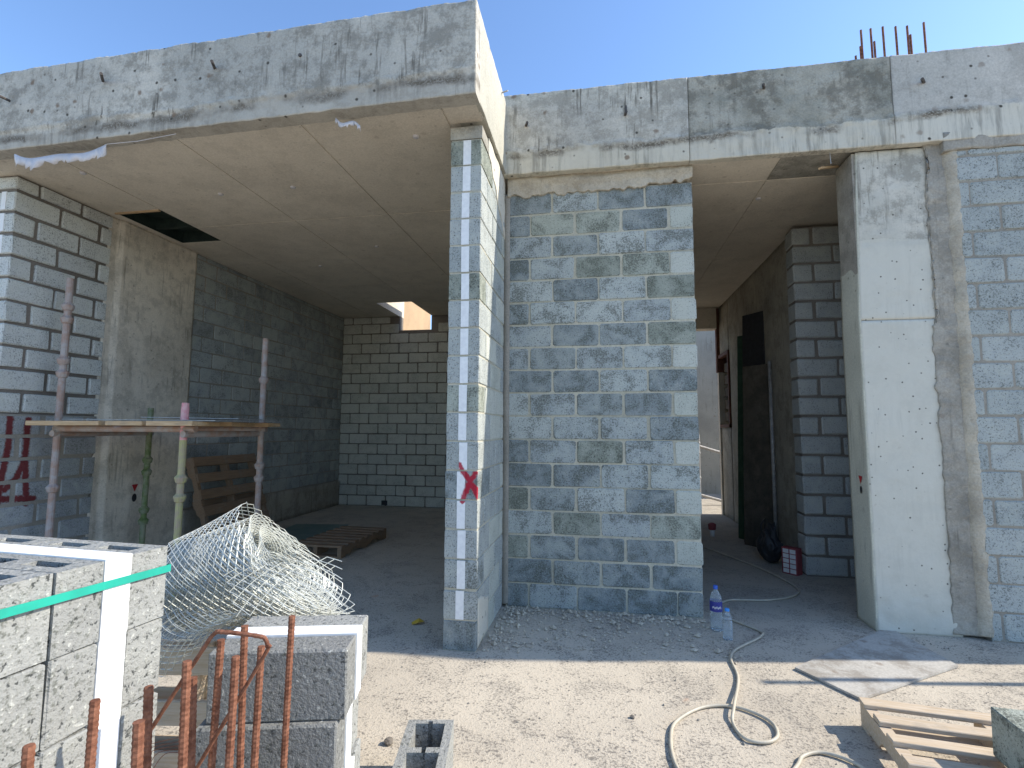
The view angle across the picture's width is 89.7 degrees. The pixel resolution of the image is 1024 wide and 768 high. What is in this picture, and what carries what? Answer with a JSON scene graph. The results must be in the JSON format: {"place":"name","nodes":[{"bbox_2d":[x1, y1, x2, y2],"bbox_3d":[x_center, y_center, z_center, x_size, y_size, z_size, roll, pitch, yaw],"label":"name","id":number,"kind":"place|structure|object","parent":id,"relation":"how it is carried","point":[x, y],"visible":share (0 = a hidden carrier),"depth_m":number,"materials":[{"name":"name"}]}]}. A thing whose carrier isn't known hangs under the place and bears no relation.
{"place":"outdoors","nodes":[
{"label":"outdoors","id":0,"kind":"place"},
{"bbox_2d":[10,756,39,767],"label":"concrete block","id":1,"kind":"object","parent":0,"point":[36,762],"depth_m":1.16,"materials":[{"name":"concrete"}]},
{"bbox_2d":[0,664,44,767],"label":"concrete block","id":2,"kind":"object","parent":1,"relation":"on","point":[21,695],"depth_m":1.14,"materials":[{"name":"concrete"}]},
{"bbox_2d":[0,568,52,677],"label":"concrete block","id":3,"kind":"object","parent":2,"relation":"on","point":[23,639],"depth_m":1.16,"materials":[{"name":"concrete"}]},
{"bbox_2d":[35,692,157,767],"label":"concrete block","id":4,"kind":"object","parent":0,"point":[114,745],"depth_m":1.31,"materials":[{"name":"concrete"}]},
{"bbox_2d":[38,618,161,750],"bbox_3d":[-1.234,0.758,1.377,0.401,0.202,0.300,-1,-5,13],"label":"concrete block","id":5,"kind":"object","parent":4,"relation":"on","point":[115,673],"depth_m":1.30,"materials":[{"name":"concrete"}]},
{"bbox_2d":[0,534,61,548],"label":"concrete block","id":6,"kind":"object","parent":5,"relation":"on","point":[6,540],"depth_m":1.58,"materials":[{"name":"concrete"}]},
{"bbox_2d":[0,539,167,659],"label":"concrete block","id":7,"kind":"object","parent":5,"relation":"on","point":[81,621],"depth_m":1.34,"materials":[{"name":"concrete"}]},
{"bbox_2d":[0,564,170,618],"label":"plastic strap","id":8,"kind":"object","parent":7,"relation":"attached to","point":[42,602],"visible":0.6,"depth_m":1.25,"materials":[{"name":"teal plastic"}]},
{"bbox_2d":[347,738,360,767],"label":"concrete block","id":9,"kind":"object","parent":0,"point":[354,761],"depth_m":1.70,"materials":[{"name":"concrete"}]},
{"bbox_2d":[195,693,358,767],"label":"concrete block","id":10,"kind":"object","parent":9,"relation":"on","point":[321,744],"depth_m":1.47,"materials":[{"name":"concrete"}]},
{"bbox_2d":[206,615,367,723],"bbox_3d":[-0.694,0.894,1.647,0.401,0.202,0.301,1,-5,-4],"label":"concrete block","id":11,"kind":"object","parent":10,"relation":"on","point":[329,662],"depth_m":1.51,"materials":[{"name":"concrete"}]},
{"bbox_2d":[159,501,354,677],"bbox_3d":[-1.033,0.826,2.059,0.779,0.671,0.685,2,-5,-15],"label":"wire roll","id":12,"kind":"object","parent":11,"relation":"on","point":[276,594],"visible":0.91,"depth_m":2.03,"materials":[{"name":"silver metal"}]},
{"bbox_2d":[403,302,430,329],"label":"concrete wall","id":13,"kind":"structure","parent":0,"point":[416,317],"depth_m":12.21,"materials":[{"name":"beige concrete"}]},
{"bbox_2d":[0,0,1023,328],"label":"sky","id":14,"kind":"structure","parent":0,"point":[537,46],"materials":[{"name":"blue"}]},
{"bbox_2d":[155,494,1023,767],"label":"ground","id":15,"kind":"structure","parent":0,"point":[487,734],"depth_m":3.13,"materials":[{"name":"beige sand"}]},
{"bbox_2d":[20,743,35,767],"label":"rebar","id":16,"kind":"object","parent":15,"relation":"on","point":[28,756],"visible":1,"depth_m":0.89,"materials":[{"name":"orange metal"}]},
{"bbox_2d":[0,176,112,539],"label":"block wall","id":17,"kind":"structure","parent":15,"relation":"on","point":[51,241],"depth_m":4.82,"materials":[{"name":"concrete"}]},
{"bbox_2d":[84,698,100,767],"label":"rebar","id":18,"kind":"object","parent":15,"relation":"on","point":[92,734],"visible":1,"depth_m":1.02,"materials":[{"name":"orange metal"}]},
{"bbox_2d":[130,719,144,767],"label":"rebar","id":19,"kind":"object","parent":15,"relation":"on","point":[137,744],"visible":1,"depth_m":0.89,"materials":[{"name":"orange metal"}]},
{"bbox_2d":[85,216,197,552],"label":"concrete column","id":20,"kind":"structure","parent":15,"relation":"on","point":[146,340],"depth_m":5.81,"materials":[{"name":"grey concrete"}]},
{"bbox_2d":[142,685,153,767],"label":"rebar","id":21,"kind":"object","parent":15,"relation":"on","point":[148,691],"visible":0.86,"depth_m":1.10,"materials":[{"name":"orange metal"}]},
{"bbox_2d":[25,278,282,605],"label":"scaffold platform","id":22,"kind":"structure","parent":15,"relation":"on","point":[185,426],"depth_m":4.66,"materials":[{"name":"grey metal"}]},
{"bbox_2d":[177,659,191,767],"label":"rebar","id":23,"kind":"object","parent":15,"relation":"on","point":[184,714],"visible":1,"depth_m":1.09,"materials":[{"name":"orange metal"}]},
{"bbox_2d":[151,639,225,767],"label":"wooden pallet","id":24,"kind":"object","parent":15,"relation":"on","point":[170,716],"visible":0.07,"depth_m":2.20,"materials":[{"name":"brown wood"}]},
{"bbox_2d":[187,676,197,767],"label":"rebar","id":25,"kind":"object","parent":15,"relation":"on","point":[191,762],"visible":0.77,"depth_m":1.19,"materials":[{"name":"orange metal"}]},
{"bbox_2d":[151,737,178,767],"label":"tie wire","id":26,"kind":"object","parent":25,"relation":"attached to","point":[164,750],"visible":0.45,"depth_m":1.19,"materials":[{"name":"grey metal"}]},
{"bbox_2d":[207,638,224,767],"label":"rebar","id":27,"kind":"object","parent":15,"relation":"on","point":[218,675],"visible":0.91,"depth_m":1.29,"materials":[{"name":"orange metal"}]},
{"bbox_2d":[186,453,271,548],"bbox_3d":[-3.674,1.503,6.742,0.141,1.157,1.168,-18,-8,8],"label":"wooden pallet","id":28,"kind":"object","parent":15,"relation":"on","point":[230,500],"visible":0.59,"depth_m":6.59,"materials":[{"name":"wood"}]},
{"bbox_2d":[224,655,239,767],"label":"rebar","id":29,"kind":"object","parent":15,"relation":"on","point":[232,713],"visible":1,"depth_m":1.18,"materials":[{"name":"orange metal"}]},
{"bbox_2d":[152,629,271,767],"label":"rebar hoop","id":30,"kind":"object","parent":29,"relation":"attached to","point":[268,645],"visible":0.87,"depth_m":1.23,"materials":[{"name":"orange metal"}]},
{"bbox_2d":[236,625,248,767],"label":"rebar","id":31,"kind":"object","parent":15,"relation":"on","point":[242,702],"visible":0.96,"depth_m":1.35,"materials":[{"name":"orange metal"}]},
{"bbox_2d":[250,645,264,767],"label":"rebar","id":32,"kind":"object","parent":15,"relation":"on","point":[257,716],"visible":0.91,"depth_m":1.29,"materials":[{"name":"orange metal"}]},
{"bbox_2d":[181,254,344,545],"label":"block wall","id":33,"kind":"structure","parent":15,"relation":"on","point":[238,317],"depth_m":8.14,"materials":[{"name":"grey concrete"}]},
{"bbox_2d":[0,0,507,318],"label":"concrete roof","id":34,"kind":"structure","parent":33,"relation":"on","point":[260,165],"depth_m":4.17,"materials":[{"name":"concrete"}]},
{"bbox_2d":[14,144,106,170],"bbox_3d":[-3.609,-1.794,4.108,0.862,0.172,0.045,0,-5,9],"label":"plastic film","id":35,"kind":"object","parent":34,"relation":"hanging from","point":[54,159],"visible":1,"depth_m":4.12,"materials":[{"name":"white plastic"}]},
{"bbox_2d":[110,134,174,143],"bbox_3d":[-2.868,-1.883,3.969,0.651,0.025,0.011,-1,-5,12],"label":"string","id":36,"kind":"object","parent":34,"relation":"attached to","point":[142,140],"visible":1,"depth_m":3.96,"materials":[{"name":"white"}]},
{"bbox_2d":[335,118,360,130],"bbox_3d":[-1.173,-1.857,3.683,0.192,0.117,0.029,0,-5,6],"label":"plastic film","id":37,"kind":"object","parent":34,"relation":"hanging from","point":[346,124],"visible":1,"depth_m":3.68,"materials":[{"name":"white plastic"}]},
{"bbox_2d":[280,615,294,767],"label":"rebar","id":38,"kind":"object","parent":15,"relation":"on","point":[287,693],"visible":1,"depth_m":1.42,"materials":[{"name":"orange metal"}]},
{"bbox_2d":[269,524,348,543],"bbox_3d":[-2.967,2.122,7.327,0.820,0.008,1.350,0,-5,2],"label":"sheet","id":39,"kind":"object","parent":15,"relation":"on","point":[298,532],"visible":0.5,"depth_m":7.56,"materials":[{"name":"green plastic"}]},
{"bbox_2d":[291,526,385,558],"bbox_3d":[-2.167,1.992,6.547,0.675,0.141,1.183,-1,-5,12],"label":"wooden pallet","id":40,"kind":"object","parent":15,"relation":"on","point":[344,540],"visible":0.88,"depth_m":6.34,"materials":[{"name":"brown wood"}]},
{"bbox_2d":[384,737,392,745],"bbox_3d":[-0.583,1.686,2.430,0.045,0.031,0.046,-1,-5,10],"label":"pebble","id":41,"kind":"object","parent":15,"relation":"on","point":[388,741],"visible":1,"depth_m":2.42,"materials":[{"name":"beige stone"}]},
{"bbox_2d":[338,315,448,507],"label":"block wall","id":42,"kind":"structure","parent":15,"relation":"on","point":[392,449],"depth_m":10.14,"materials":[{"name":"grey concrete"}]},
{"bbox_2d":[411,618,424,624],"bbox_3d":[-0.718,1.816,3.935,0.100,0.026,0.065,3,-6,-25],"label":"leaf","id":43,"kind":"object","parent":15,"relation":"on","point":[418,620],"visible":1,"depth_m":3.94,"materials":[{"name":"yellow"}]},
{"bbox_2d":[392,720,453,767],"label":"concrete block","id":44,"kind":"object","parent":15,"relation":"on","point":[427,744],"depth_m":2.14,"materials":[{"name":"grey concrete"}]},
{"bbox_2d":[443,125,506,651],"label":"block wall","id":45,"kind":"structure","parent":15,"relation":"on","point":[473,516],"depth_m":3.69,"materials":[{"name":"concrete"}]},
{"bbox_2d":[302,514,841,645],"bbox_3d":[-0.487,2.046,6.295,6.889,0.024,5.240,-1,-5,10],"label":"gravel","id":46,"kind":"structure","parent":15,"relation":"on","point":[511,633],"depth_m":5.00,"materials":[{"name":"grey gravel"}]},
{"bbox_2d":[502,165,702,618],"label":"block wall","id":47,"kind":"structure","parent":15,"relation":"on","point":[602,503],"depth_m":4.37,"materials":[{"name":"grey concrete"}]},
{"bbox_2d":[503,22,1023,330],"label":"concrete roof","id":48,"kind":"structure","parent":47,"relation":"on","point":[766,153],"depth_m":4.34,"materials":[{"name":"concrete"}]},
{"bbox_2d":[481,605,741,663],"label":"mortar crumbs","id":49,"kind":"object","parent":15,"relation":"on","point":[493,637],"visible":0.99,"depth_m":3.94,"materials":[{"name":"grey concrete"}]},
{"bbox_2d":[699,434,720,501],"bbox_3d":[3.793,1.709,10.433,1.870,1.483,0.164,0,-5,-2],"label":"scaffold rail","id":50,"kind":"object","parent":15,"relation":"on","point":[715,451],"visible":0.28,"depth_m":10.40,"materials":[{"name":"silver metal"}]},
{"bbox_2d":[709,585,722,631],"bbox_3d":[1.530,1.677,3.858,0.090,0.325,0.091,-1,-5,10],"label":"water bottle","id":51,"kind":"object","parent":15,"relation":"on","point":[716,610],"visible":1,"depth_m":3.82,"materials":[{"name":"clear plastic"}]},
{"bbox_2d":[722,608,732,640],"bbox_3d":[1.541,1.716,3.680,0.066,0.215,0.066,-1,-5,10],"label":"water bottle","id":52,"kind":"object","parent":15,"relation":"on","point":[727,627],"visible":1,"depth_m":3.65,"materials":[{"name":"clear plastic"}]},
{"bbox_2d":[737,336,743,538],"bbox_3d":[3.262,0.723,7.258,0.023,2.862,0.162,6,-7,-30],"label":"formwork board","id":53,"kind":"object","parent":15,"relation":"on","point":[740,445],"visible":0.46,"depth_m":7.27,"materials":[{"name":"wood"}]},
{"bbox_2d":[742,311,764,541],"bbox_3d":[3.256,0.570,6.912,0.026,3.102,0.362,5,-6,-22],"label":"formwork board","id":54,"kind":"object","parent":15,"relation":"on","point":[753,343],"visible":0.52,"depth_m":7.02,"materials":[{"name":"black wood"}]},
{"bbox_2d":[715,240,798,547],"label":"concrete wall","id":55,"kind":"structure","parent":15,"relation":"on","point":[763,286],"depth_m":6.69,"materials":[{"name":"concrete"}]},
{"bbox_2d":[718,350,731,427],"bbox_3d":[3.745,0.103,8.999,0.080,1.310,0.700,-1,-5,10],"label":"window frame","id":56,"kind":"structure","parent":55,"relation":"in","point":[725,354],"depth_m":8.68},
{"bbox_2d":[742,364,776,546],"bbox_3d":[3.221,0.922,6.701,0.025,2.362,0.462,5,-7,-28],"label":"formwork board","id":57,"kind":"object","parent":15,"relation":"on","point":[758,501],"visible":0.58,"depth_m":6.73,"materials":[{"name":"brown wood"}]},
{"bbox_2d":[669,546,865,767],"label":"hose","id":58,"kind":"object","parent":15,"relation":"on","point":[733,706],"visible":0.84,"depth_m":2.68,"materials":[{"name":"beige rubber"}]},
{"bbox_2d":[756,519,783,562],"bbox_3d":[2.927,1.784,5.868,0.250,0.488,0.376,-1,-5,10],"label":"black bag","id":59,"kind":"object","parent":15,"relation":"on","point":[769,544],"visible":0.98,"depth_m":5.76,"materials":[{"name":"black plastic"}]},
{"bbox_2d":[767,361,777,537],"bbox_3d":[3.277,0.890,6.460,0.044,2.381,0.085,-3,-6,30],"label":"steel tube","id":60,"kind":"object","parent":15,"relation":"on","point":[772,444],"visible":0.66,"depth_m":6.46,"materials":[{"name":"grey metal"}]},
{"bbox_2d":[782,546,802,575],"bbox_3d":[2.934,1.851,5.394,0.104,0.271,0.161,4,-6,-32],"label":"carton","id":61,"kind":"object","parent":15,"relation":"on","point":[791,560],"visible":1,"depth_m":5.35,"materials":[{"name":"white cardboard"}]},
{"bbox_2d":[785,225,854,578],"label":"block wall","id":62,"kind":"structure","parent":15,"relation":"on","point":[824,514],"depth_m":5.43,"materials":[{"name":"grey concrete"}]},
{"bbox_2d":[795,630,957,699],"bbox_3d":[2.414,1.784,3.304,1.337,0.014,0.528,4,-6,-32],"label":"plywood sheet","id":63,"kind":"object","parent":15,"relation":"on","point":[879,662],"visible":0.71,"depth_m":3.23,"materials":[{"name":"grey wood"}]},
{"bbox_2d":[835,144,993,637],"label":"concrete column","id":64,"kind":"structure","parent":15,"relation":"on","point":[921,554],"depth_m":3.93,"materials":[{"name":"grey concrete"}]},
{"bbox_2d":[858,697,1004,767],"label":"wooden pallet","id":65,"kind":"object","parent":15,"relation":"on","point":[896,737],"visible":0.88,"depth_m":2.36,"materials":[{"name":"beige wood"}]},
{"bbox_2d":[991,707,1023,767],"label":"concrete block","id":66,"kind":"object","parent":65,"relation":"on","point":[1008,735],"depth_m":2.06,"materials":[{"name":"grey concrete"}]},
{"bbox_2d":[939,132,1023,643],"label":"block wall","id":67,"kind":"structure","parent":15,"relation":"on","point":[990,170],"depth_m":3.82,"materials":[{"name":"grey concrete"}]},
{"bbox_2d":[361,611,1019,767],"bbox_3d":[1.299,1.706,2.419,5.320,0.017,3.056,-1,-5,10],"label":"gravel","id":68,"kind":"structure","parent":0,"point":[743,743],"depth_m":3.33,"materials":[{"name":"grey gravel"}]},
{"bbox_2d":[696,330,720,493],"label":"concrete wall","id":69,"kind":"structure","parent":0,"point":[707,393],"depth_m":12.39,"materials":[{"name":"grey concrete"}]},
{"bbox_2d":[708,522,715,536],"bbox_3d":[2.838,2.062,7.293,0.110,0.190,0.107,-1,-5,10],"label":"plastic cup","id":70,"kind":"object","parent":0,"point":[712,527],"visible":1,"depth_m":7.26,"materials":[{"name":"red plastic"}]}
]}

